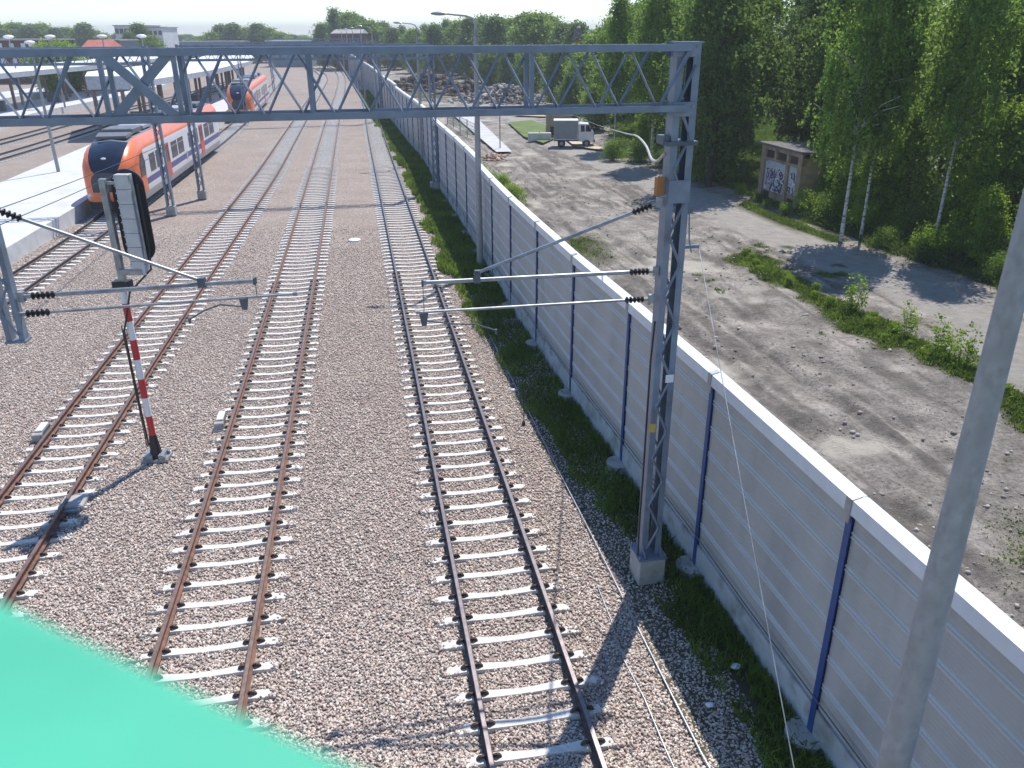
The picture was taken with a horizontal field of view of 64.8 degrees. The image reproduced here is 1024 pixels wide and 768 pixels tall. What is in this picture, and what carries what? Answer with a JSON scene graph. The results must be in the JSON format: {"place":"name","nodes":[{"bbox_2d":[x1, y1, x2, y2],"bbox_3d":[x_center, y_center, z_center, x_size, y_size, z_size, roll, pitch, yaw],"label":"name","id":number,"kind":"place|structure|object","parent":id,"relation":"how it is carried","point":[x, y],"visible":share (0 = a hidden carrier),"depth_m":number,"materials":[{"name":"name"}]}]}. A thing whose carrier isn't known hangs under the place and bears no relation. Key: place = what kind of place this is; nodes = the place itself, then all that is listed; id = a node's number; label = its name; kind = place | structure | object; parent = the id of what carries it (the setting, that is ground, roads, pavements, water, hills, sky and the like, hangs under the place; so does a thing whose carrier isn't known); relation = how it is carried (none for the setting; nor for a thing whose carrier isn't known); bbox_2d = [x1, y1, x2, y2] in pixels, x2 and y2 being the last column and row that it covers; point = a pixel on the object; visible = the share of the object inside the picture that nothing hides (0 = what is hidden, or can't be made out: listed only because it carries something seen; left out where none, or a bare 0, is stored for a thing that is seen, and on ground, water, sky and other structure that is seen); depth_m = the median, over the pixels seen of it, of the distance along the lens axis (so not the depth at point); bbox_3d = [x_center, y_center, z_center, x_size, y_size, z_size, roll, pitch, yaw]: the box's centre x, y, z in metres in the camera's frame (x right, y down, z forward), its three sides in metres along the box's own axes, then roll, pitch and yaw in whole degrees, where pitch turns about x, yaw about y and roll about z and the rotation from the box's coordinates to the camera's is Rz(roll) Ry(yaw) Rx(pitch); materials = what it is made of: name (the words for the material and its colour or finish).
{"place":"outdoors","nodes":[
{"label":"outdoors","id":0,"kind":"place"},
{"bbox_2d":[0,603,350,767],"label":"bridge railing","id":1,"kind":"object","parent":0,"point":[67,701],"depth_m":0.32,"materials":[{"name":"green paint"}]},
{"bbox_2d":[0,61,787,767],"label":"ballast bed","id":2,"kind":"object","parent":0,"point":[228,169],"visible":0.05,"depth_m":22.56,"materials":[{"name":"gravel"}]},
{"bbox_2d":[0,84,166,128],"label":"platform","id":3,"kind":"structure","parent":2,"relation":"on","point":[73,103],"depth_m":108.78,"materials":[{"name":"concrete"}]},
{"bbox_2d":[0,57,157,108],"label":"platform roof","id":4,"kind":"structure","parent":3,"relation":"on","point":[22,71],"depth_m":108.47,"materials":[{"name":"metal"}]},
{"bbox_2d":[0,46,177,215],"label":"catenary gantry","id":5,"kind":"object","parent":2,"relation":"on","point":[171,210],"visible":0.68,"depth_m":43.08,"materials":[{"name":"metal"}]},
{"bbox_2d":[0,88,226,161],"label":"railway track","id":6,"kind":"structure","parent":2,"relation":"on","point":[46,144],"depth_m":75.96,"materials":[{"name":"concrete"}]},
{"bbox_2d":[0,91,227,271],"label":"platform","id":7,"kind":"structure","parent":2,"relation":"on","point":[22,239],"depth_m":45.68,"materials":[{"name":"concrete"}]},
{"bbox_2d":[85,55,253,130],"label":"platform roof","id":8,"kind":"structure","parent":7,"relation":"on","point":[195,70],"depth_m":94.93,"materials":[{"name":"metal"}]},
{"bbox_2d":[0,80,231,146],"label":"railway track","id":9,"kind":"structure","parent":2,"relation":"on","point":[10,140],"depth_m":83.99,"materials":[{"name":"metal"}]},
{"bbox_2d":[98,169,172,463],"bbox_3d":[-8.291,-1.355,18.159,1.150,6.810,0.573,-3,24,-5],"label":"railway signal","id":10,"kind":"object","parent":2,"relation":"on","point":[131,207],"visible":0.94,"depth_m":17.30,"materials":[{"name":"metal"}]},
{"bbox_2d":[0,71,282,322],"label":"railway track","id":11,"kind":"structure","parent":2,"relation":"on","point":[232,130],"depth_m":39.30,"materials":[{"name":"concrete"}]},
{"bbox_2d":[82,101,219,208],"bbox_3d":[-24.318,-16.754,56.206,2.910,4.340,27.940,-4,24,-8],"label":"train","id":12,"kind":"object","parent":11,"relation":"on","point":[109,146],"visible":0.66,"depth_m":47.34,"materials":[{"name":"orange metal"}]},
{"bbox_2d":[226,72,268,110],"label":"train","id":13,"kind":"object","parent":11,"relation":"on","point":[258,87],"visible":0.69,"depth_m":94.37,"materials":[{"name":"orange metal"}]},
{"bbox_2d":[0,68,328,613],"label":"railway track","id":14,"kind":"structure","parent":2,"relation":"on","point":[26,571],"depth_m":23.73,"materials":[{"name":"concrete"}]},
{"bbox_2d":[47,493,92,514],"bbox_3d":[-9.527,2.573,17.461,0.649,0.120,0.839,0,24,0],"label":"trackside device","id":15,"kind":"object","parent":14,"relation":"attached to","point":[75,503],"visible":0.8,"depth_m":17.33,"materials":[{"name":"metal"}]},
{"bbox_2d":[130,65,346,728],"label":"railway track","id":16,"kind":"structure","parent":2,"relation":"on","point":[244,696],"depth_m":19.13,"materials":[{"name":"concrete"}]},
{"bbox_2d":[175,43,438,199],"bbox_3d":[-11.992,-16.046,49.396,15.056,8.825,0.700,-4,24,-9],"label":"catenary gantry","id":17,"kind":"object","parent":2,"relation":"on","point":[202,194],"visible":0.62,"depth_m":48.44,"materials":[{"name":"metal"}]},
{"bbox_2d":[235,41,383,123],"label":"catenary gantry","id":18,"kind":"object","parent":2,"relation":"on","point":[360,42],"visible":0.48,"depth_m":88.54,"materials":[{"name":"metal"}]},
{"bbox_2d":[330,64,624,767],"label":"railway track","id":19,"kind":"structure","parent":2,"relation":"on","point":[594,744],"depth_m":16.98,"materials":[{"name":"concrete"}]},
{"bbox_2d":[330,54,1023,767],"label":"noise barrier","id":20,"kind":"object","parent":2,"relation":"on","point":[840,560],"visible":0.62,"depth_m":12.22,"materials":[{"name":"metal"}]},
{"bbox_2d":[876,189,1023,767],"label":"street lamp","id":21,"kind":"object","parent":2,"relation":"on","point":[925,636],"visible":1,"depth_m":5.80,"materials":[{"name":"metal"}]},
{"bbox_2d":[0,0,945,35],"label":"sky","id":22,"kind":"structure","parent":0,"point":[194,17],"materials":[{"name":"white"}]},
{"bbox_2d":[508,120,553,142],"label":"lawn","id":23,"kind":"structure","parent":0,"point":[524,127],"depth_m":83.87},
{"bbox_2d":[402,150,813,767],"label":"soil strip","id":24,"kind":"object","parent":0,"point":[676,666],"visible":0.13,"depth_m":13.88,"materials":[{"name":"soil"}]},
{"bbox_2d":[0,41,704,585],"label":"catenary gantry","id":25,"kind":"object","parent":24,"relation":"on","point":[646,555],"visible":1,"depth_m":11.21,"materials":[{"name":"metal"}]},
{"bbox_2d":[0,208,297,323],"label":"cantilever","id":26,"kind":"object","parent":25,"relation":"attached to","point":[22,296],"visible":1,"depth_m":11.39,"materials":[{"name":"metal"}]},
{"bbox_2d":[416,197,661,333],"bbox_3d":[0.426,-1.766,12.392,3.845,2.026,0.107,-4,24,-9],"label":"cantilever","id":27,"kind":"object","parent":25,"relation":"attached to","point":[477,278],"visible":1,"depth_m":12.38,"materials":[{"name":"metal"}]},
{"bbox_2d":[698,248,793,767],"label":"guy wire","id":28,"kind":"object","parent":25,"relation":"attached to","point":[748,524],"visible":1,"depth_m":10.21,"materials":[{"name":"metal"}]},
{"bbox_2d":[358,90,502,295],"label":"grass","id":29,"kind":"structure","parent":24,"relation":"on","point":[444,225],"depth_m":42.97,"materials":[{"name":"plant"}]},
{"bbox_2d":[430,11,482,264],"bbox_3d":[-2.199,-9.716,33.222,1.874,10.215,0.300,0,24,0],"label":"street lamp","id":30,"kind":"object","parent":24,"relation":"on","point":[479,228],"visible":0.96,"depth_m":33.36,"materials":[{"name":"metal"}]},
{"bbox_2d":[466,287,709,767],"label":"track cable","id":31,"kind":"object","parent":24,"relation":"on","point":[698,747],"visible":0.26,"depth_m":14.44,"materials":[{"name":"metal"}]},
{"bbox_2d":[458,291,836,767],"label":"grass","id":32,"kind":"structure","parent":24,"relation":"on","point":[701,620],"depth_m":15.80,"materials":[{"name":"plant"}]},
{"bbox_2d":[378,59,1023,627],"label":"dirt ground","id":33,"kind":"structure","parent":0,"point":[880,451],"depth_m":27.86,"materials":[{"name":"soil"}]},
{"bbox_2d":[362,69,458,92],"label":"rubble heap","id":34,"kind":"object","parent":33,"relation":"on","point":[407,84],"visible":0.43,"depth_m":139.82,"materials":[{"name":"stone"}]},
{"bbox_2d":[431,78,488,96],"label":"rubble heap","id":35,"kind":"object","parent":33,"relation":"on","point":[466,87],"visible":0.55,"depth_m":129.69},
{"bbox_2d":[457,117,510,151],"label":"footpath","id":36,"kind":"structure","parent":33,"relation":"on","point":[489,137],"depth_m":76.72,"materials":[{"name":"concrete"}]},
{"bbox_2d":[470,43,508,85],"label":"tree","id":37,"kind":"object","parent":33,"relation":"on","point":[486,61],"visible":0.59,"depth_m":145.87,"materials":[{"name":"green plant"}]},
{"bbox_2d":[443,83,549,105],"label":"rubble heap","id":38,"kind":"object","parent":33,"relation":"on","point":[514,95],"visible":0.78,"depth_m":116.01,"materials":[{"name":"stone"}]},
{"bbox_2d":[509,43,548,94],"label":"tree","id":39,"kind":"object","parent":33,"relation":"on","point":[538,57],"visible":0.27,"depth_m":125.00,"materials":[{"name":"green plant"}]},
{"bbox_2d":[552,70,586,118],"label":"tree","id":40,"kind":"object","parent":33,"relation":"on","point":[574,87],"visible":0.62,"depth_m":91.86,"materials":[{"name":"green plant"}]},
{"bbox_2d":[553,119,594,147],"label":"box truck","id":41,"kind":"object","parent":33,"relation":"on","point":[570,130],"visible":1,"depth_m":69.89,"materials":[{"name":"white paint"}]},
{"bbox_2d":[554,52,598,103],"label":"tree","id":42,"kind":"object","parent":33,"relation":"on","point":[578,57],"visible":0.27,"depth_m":97.10,"materials":[{"name":"green plant"}]},
{"bbox_2d":[576,83,614,130],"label":"tree","id":43,"kind":"object","parent":33,"relation":"on","point":[600,120],"visible":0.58,"depth_m":81.15,"materials":[{"name":"green plant"}]},
{"bbox_2d":[598,134,627,160],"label":"bush","id":44,"kind":"object","parent":33,"relation":"on","point":[613,149],"visible":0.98,"depth_m":62.67,"materials":[{"name":"green plant"}]},
{"bbox_2d":[595,0,638,139],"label":"birch tree","id":45,"kind":"object","parent":33,"relation":"on","point":[620,22],"visible":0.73,"depth_m":66.07,"materials":[{"name":"green plant"}]},
{"bbox_2d":[622,132,655,162],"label":"bush","id":46,"kind":"object","parent":33,"relation":"on","point":[638,152],"visible":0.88,"depth_m":61.78,"materials":[{"name":"green plant"}]},
{"bbox_2d":[626,113,658,158],"bbox_3d":[10.216,-19.342,62.491,2.332,4.417,2.104,16,28,32],"label":"young tree","id":47,"kind":"object","parent":33,"relation":"on","point":[643,128],"visible":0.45,"depth_m":62.08,"materials":[{"name":"green plant"}]},
{"bbox_2d":[622,0,687,163],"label":"birch tree","id":48,"kind":"object","parent":33,"relation":"on","point":[657,12],"visible":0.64,"depth_m":57.57,"materials":[{"name":"green plant"}]},
{"bbox_2d":[493,166,1023,628],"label":"earth clods","id":49,"kind":"object","parent":33,"relation":"on","point":[859,412],"visible":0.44,"depth_m":24.09,"materials":[{"name":"soil"}]},
{"bbox_2d":[605,113,943,209],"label":"grass","id":50,"kind":"structure","parent":33,"relation":"on","point":[747,175],"depth_m":61.26,"materials":[{"name":"plant"}]},
{"bbox_2d":[563,206,1023,625],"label":"grass","id":51,"kind":"structure","parent":33,"relation":"on","point":[839,312],"depth_m":28.27,"materials":[{"name":"plant"}]},
{"bbox_2d":[790,185,825,215],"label":"bush","id":52,"kind":"object","parent":33,"relation":"on","point":[802,201],"visible":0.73,"depth_m":43.62,"materials":[{"name":"green plant"}]},
{"bbox_2d":[756,141,861,207],"bbox_3d":[17.696,-12.154,47.183,5.160,3.540,5.198,-5,24,-10],"label":"brick hut","id":53,"kind":"object","parent":33,"relation":"on","point":[788,169],"visible":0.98,"depth_m":46.06,"materials":[{"name":"paint"}]},
{"bbox_2d":[763,159,785,194],"bbox_3d":[15.410,-12.162,47.397,0.042,1.715,2.350,-5,24,-10],"label":"door","id":54,"kind":"structure","parent":53,"relation":"in","point":[774,171],"depth_m":47.36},
{"bbox_2d":[806,187,853,221],"bbox_3d":[16.856,-9.374,42.386,2.448,1.873,2.581,-11,26,-22],"label":"bush","id":55,"kind":"object","parent":33,"relation":"on","point":[827,206],"visible":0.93,"depth_m":42.23,"materials":[{"name":"green plant"}]},
{"bbox_2d":[826,128,880,213],"bbox_3d":[18.202,-11.720,42.201,3.256,6.836,3.608,21,31,40],"label":"young tree","id":56,"kind":"object","parent":33,"relation":"on","point":[844,180],"visible":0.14,"depth_m":42.40,"materials":[{"name":"green plant"}]},
{"bbox_2d":[841,273,869,311],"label":"bush","id":57,"kind":"object","parent":33,"relation":"on","point":[850,295],"visible":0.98,"depth_m":28.69,"materials":[{"name":"green plant"}]},
{"bbox_2d":[837,197,893,231],"bbox_3d":[17.564,-8.352,40.089,2.707,1.916,2.481,21,32,40],"label":"bush","id":58,"kind":"object","parent":33,"relation":"on","point":[872,212],"visible":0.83,"depth_m":39.72,"materials":[{"name":"green plant"}]},
{"bbox_2d":[842,148,893,226],"bbox_3d":[17.840,-9.628,40.137,2.332,4.417,2.104,14,27,30],"label":"young tree","id":59,"kind":"object","parent":33,"relation":"on","point":[879,186],"visible":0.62,"depth_m":39.71,"materials":[{"name":"green plant"}]},
{"bbox_2d":[800,0,936,241],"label":"birch tree","id":60,"kind":"object","parent":33,"relation":"on","point":[875,27],"visible":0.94,"depth_m":35.26,"materials":[{"name":"green plant"}]},
{"bbox_2d":[868,223,902,249],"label":"bush","id":61,"kind":"object","parent":33,"relation":"on","point":[888,234],"visible":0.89,"depth_m":37.21,"materials":[{"name":"green plant"}]},
{"bbox_2d":[788,203,999,289],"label":"grass","id":62,"kind":"structure","parent":33,"relation":"on","point":[958,264],"depth_m":36.06,"materials":[{"name":"plant"}]},
{"bbox_2d":[878,193,934,237],"bbox_3d":[19.130,-8.044,38.830,2.992,2.289,3.154,10,25,22],"label":"bush","id":63,"kind":"object","parent":33,"relation":"on","point":[912,216],"visible":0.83,"depth_m":38.57,"materials":[{"name":"green plant"}]},
{"bbox_2d":[893,300,921,338],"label":"bush","id":64,"kind":"object","parent":33,"relation":"on","point":[908,324],"visible":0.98,"depth_m":26.21,"materials":[{"name":"green plant"}]},
{"bbox_2d":[877,95,946,227],"bbox_3d":[19.374,-10.474,39.330,3.608,6.836,3.256,13,27,28],"label":"young tree","id":65,"kind":"object","parent":33,"relation":"on","point":[913,167],"visible":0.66,"depth_m":38.78,"materials":[{"name":"green plant"}]},
{"bbox_2d":[904,220,954,253],"bbox_3d":[18.640,-6.462,36.095,2.255,1.597,2.068,-2,24,-4],"label":"bush","id":66,"kind":"object","parent":33,"relation":"on","point":[931,236],"visible":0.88,"depth_m":35.83,"materials":[{"name":"green plant"}]},
{"bbox_2d":[921,313,958,361],"bbox_3d":[13.024,-1.348,24.464,1.037,1.557,0.913,10,26,23],"label":"bush","id":67,"kind":"object","parent":33,"relation":"on","point":[938,341],"visible":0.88,"depth_m":24.42,"materials":[{"name":"green plant"}]},
{"bbox_2d":[912,1,1009,193],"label":"birch tree","id":68,"kind":"object","parent":33,"relation":"on","point":[945,16],"visible":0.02,"depth_m":46.17,"materials":[{"name":"green plant"}]},
{"bbox_2d":[920,99,1011,232],"bbox_3d":[20.926,-9.395,36.839,3.608,6.836,3.256,17,29,34],"label":"young tree","id":69,"kind":"object","parent":33,"relation":"on","point":[955,172],"visible":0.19,"depth_m":36.87,"materials":[{"name":"green plant"}]},
{"bbox_2d":[949,321,982,367],"bbox_3d":[13.428,-1.062,23.860,0.884,1.508,1.004,13,27,27],"label":"bush","id":70,"kind":"object","parent":33,"relation":"on","point":[970,352],"visible":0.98,"depth_m":23.77,"materials":[{"name":"green plant"}]},
{"bbox_2d":[912,0,1023,234],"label":"birch tree","id":71,"kind":"object","parent":33,"relation":"on","point":[955,92],"visible":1,"depth_m":33.72,"materials":[{"name":"green plant"}]},
{"bbox_2d":[943,135,1018,245],"bbox_3d":[20.483,-8.101,35.421,2.887,5.469,2.604,1,24,3],"label":"young tree","id":72,"kind":"object","parent":33,"relation":"on","point":[989,168],"visible":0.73,"depth_m":34.80,"materials":[{"name":"green plant"}]},
{"bbox_2d":[964,182,1013,264],"bbox_3d":[19.844,-6.455,33.550,1.803,3.786,1.999,6,24,15],"label":"bush","id":73,"kind":"object","parent":33,"relation":"on","point":[992,211],"visible":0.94,"depth_m":33.22,"materials":[{"name":"green plant"}]},
{"bbox_2d":[974,247,1007,280],"bbox_3d":[19.554,-4.741,32.215,1.904,1.457,2.007,15,28,32],"label":"bush","id":74,"kind":"object","parent":33,"relation":"on","point":[996,268],"visible":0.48,"depth_m":32.25,"materials":[{"name":"green plant"}]},
{"bbox_2d":[996,124,1023,247],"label":"young tree","id":75,"kind":"object","parent":33,"relation":"on","point":[1019,170],"visible":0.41,"depth_m":34.51,"materials":[{"name":"green plant"}]},
{"label":"ground","id":76,"kind":"structure","parent":0,"visible":0},
{"bbox_2d":[0,39,74,83],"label":"station building","id":77,"kind":"structure","parent":76,"relation":"on","point":[13,42],"depth_m":166.82,"materials":[{"name":"red concrete"}]},
{"bbox_2d":[19,37,77,94],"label":"tree","id":78,"kind":"object","parent":76,"relation":"on","point":[37,60],"visible":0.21,"depth_m":129.04,"materials":[{"name":"green plant"}]},
{"bbox_2d":[37,37,86,94],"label":"tree","id":79,"kind":"object","parent":76,"relation":"on","point":[78,81],"visible":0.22,"depth_m":129.53,"materials":[{"name":"green plant"}]},
{"bbox_2d":[60,21,104,46],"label":"tree","id":80,"kind":"object","parent":76,"relation":"on","point":[83,30],"visible":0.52,"depth_m":273.15,"materials":[{"name":"green plant"}]},
{"bbox_2d":[147,27,178,61],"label":"apartment block","id":81,"kind":"structure","parent":76,"relation":"on","point":[168,36],"depth_m":247.26,"materials":[{"name":"paint"}]},
{"bbox_2d":[213,22,248,40],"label":"tree","id":82,"kind":"object","parent":76,"relation":"on","point":[234,32],"visible":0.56,"depth_m":273.36,"materials":[{"name":"green plant"}]},
{"bbox_2d":[243,22,272,62],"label":"tree","id":83,"kind":"object","parent":76,"relation":"on","point":[257,30],"visible":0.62,"depth_m":273.47,"materials":[{"name":"green plant"}]},
{"bbox_2d":[323,6,344,68],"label":"tree","id":84,"kind":"object","parent":76,"relation":"on","point":[332,17],"visible":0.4,"depth_m":217.98,"materials":[{"name":"green plant"}]},
{"bbox_2d":[331,29,367,70],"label":"signal box","id":85,"kind":"object","parent":76,"relation":"on","point":[337,34],"visible":0.41,"depth_m":214.31,"materials":[{"name":"grey concrete"}]},
{"bbox_2d":[359,18,385,67],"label":"tree","id":86,"kind":"object","parent":76,"relation":"on","point":[373,25],"visible":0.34,"depth_m":225.90,"materials":[{"name":"green plant"}]},
{"bbox_2d":[380,25,405,69],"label":"tree","id":87,"kind":"object","parent":76,"relation":"on","point":[392,34],"visible":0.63,"depth_m":215.29,"materials":[{"name":"green plant"}]},
{"bbox_2d":[395,27,426,72],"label":"tree","id":88,"kind":"object","parent":76,"relation":"on","point":[409,36],"visible":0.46,"depth_m":196.89,"materials":[{"name":"green plant"}]},
{"bbox_2d":[416,22,455,75],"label":"tree","id":89,"kind":"object","parent":76,"relation":"on","point":[434,34],"visible":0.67,"depth_m":183.37,"materials":[{"name":"green plant"}]},
{"bbox_2d":[442,16,472,74],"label":"tree","id":90,"kind":"object","parent":76,"relation":"on","point":[452,29],"visible":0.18,"depth_m":186.88,"materials":[{"name":"green plant"}]},
{"bbox_2d":[446,15,485,77],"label":"tree","id":91,"kind":"object","parent":76,"relation":"on","point":[466,30],"visible":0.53,"depth_m":173.72,"materials":[{"name":"green plant"}]},
{"bbox_2d":[465,13,516,81],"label":"tree","id":92,"kind":"object","parent":76,"relation":"on","point":[493,28],"visible":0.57,"depth_m":154.62,"materials":[{"name":"green plant"}]},
{"bbox_2d":[494,41,520,85],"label":"tree","id":93,"kind":"object","parent":76,"relation":"on","point":[506,71],"visible":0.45,"depth_m":138.91,"materials":[{"name":"green plant"}]},
{"bbox_2d":[501,10,558,82],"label":"tree","id":94,"kind":"object","parent":76,"relation":"on","point":[536,26],"visible":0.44,"depth_m":149.19,"materials":[{"name":"green plant"}]},
{"bbox_2d":[535,52,568,103],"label":"tree","id":95,"kind":"object","parent":76,"relation":"on","point":[554,59],"visible":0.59,"depth_m":109.47,"materials":[{"name":"green plant"}]},
{"bbox_2d":[609,0,673,134],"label":"broadleaf tree","id":96,"kind":"object","parent":76,"relation":"on","point":[631,115],"visible":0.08,"depth_m":71.03,"materials":[{"name":"green plant"}]},
{"bbox_2d":[652,0,780,186],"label":"weeping tree","id":97,"kind":"object","parent":76,"relation":"on","point":[717,102],"visible":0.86,"depth_m":48.85,"materials":[{"name":"green plant"}]},
{"bbox_2d":[672,0,806,170],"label":"broadleaf tree","id":98,"kind":"object","parent":76,"relation":"on","point":[778,51],"visible":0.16,"depth_m":51.96,"materials":[{"name":"green plant"}]},
{"bbox_2d":[764,0,828,141],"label":"broadleaf tree","id":99,"kind":"object","parent":76,"relation":"on","point":[811,10],"visible":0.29,"depth_m":59.11,"materials":[{"name":"green plant"}]},
{"bbox_2d":[777,0,930,141],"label":"broadleaf tree","id":100,"kind":"object","parent":76,"relation":"on","point":[818,70],"visible":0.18,"depth_m":49.09,"materials":[{"name":"green plant"}]},
{"bbox_2d":[785,0,942,159],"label":"broadleaf tree","id":101,"kind":"object","parent":76,"relation":"on","point":[933,10],"depth_m":52.05,"materials":[{"name":"green plant"}]},
{"bbox_2d":[840,0,938,238],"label":"birch tree","id":102,"kind":"object","parent":76,"relation":"on","point":[925,21],"visible":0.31,"depth_m":35.80,"materials":[{"name":"green plant"}]},
{"bbox_2d":[910,0,1023,201],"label":"broadleaf tree","id":103,"kind":"object","parent":76,"relation":"on","point":[1018,90],"visible":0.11,"depth_m":38.80,"materials":[{"name":"green plant"}]},
{"bbox_2d":[959,94,1023,229],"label":"young tree","id":104,"kind":"object","parent":76,"relation":"on","point":[1016,119],"visible":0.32,"depth_m":34.59,"materials":[{"name":"green plant"}]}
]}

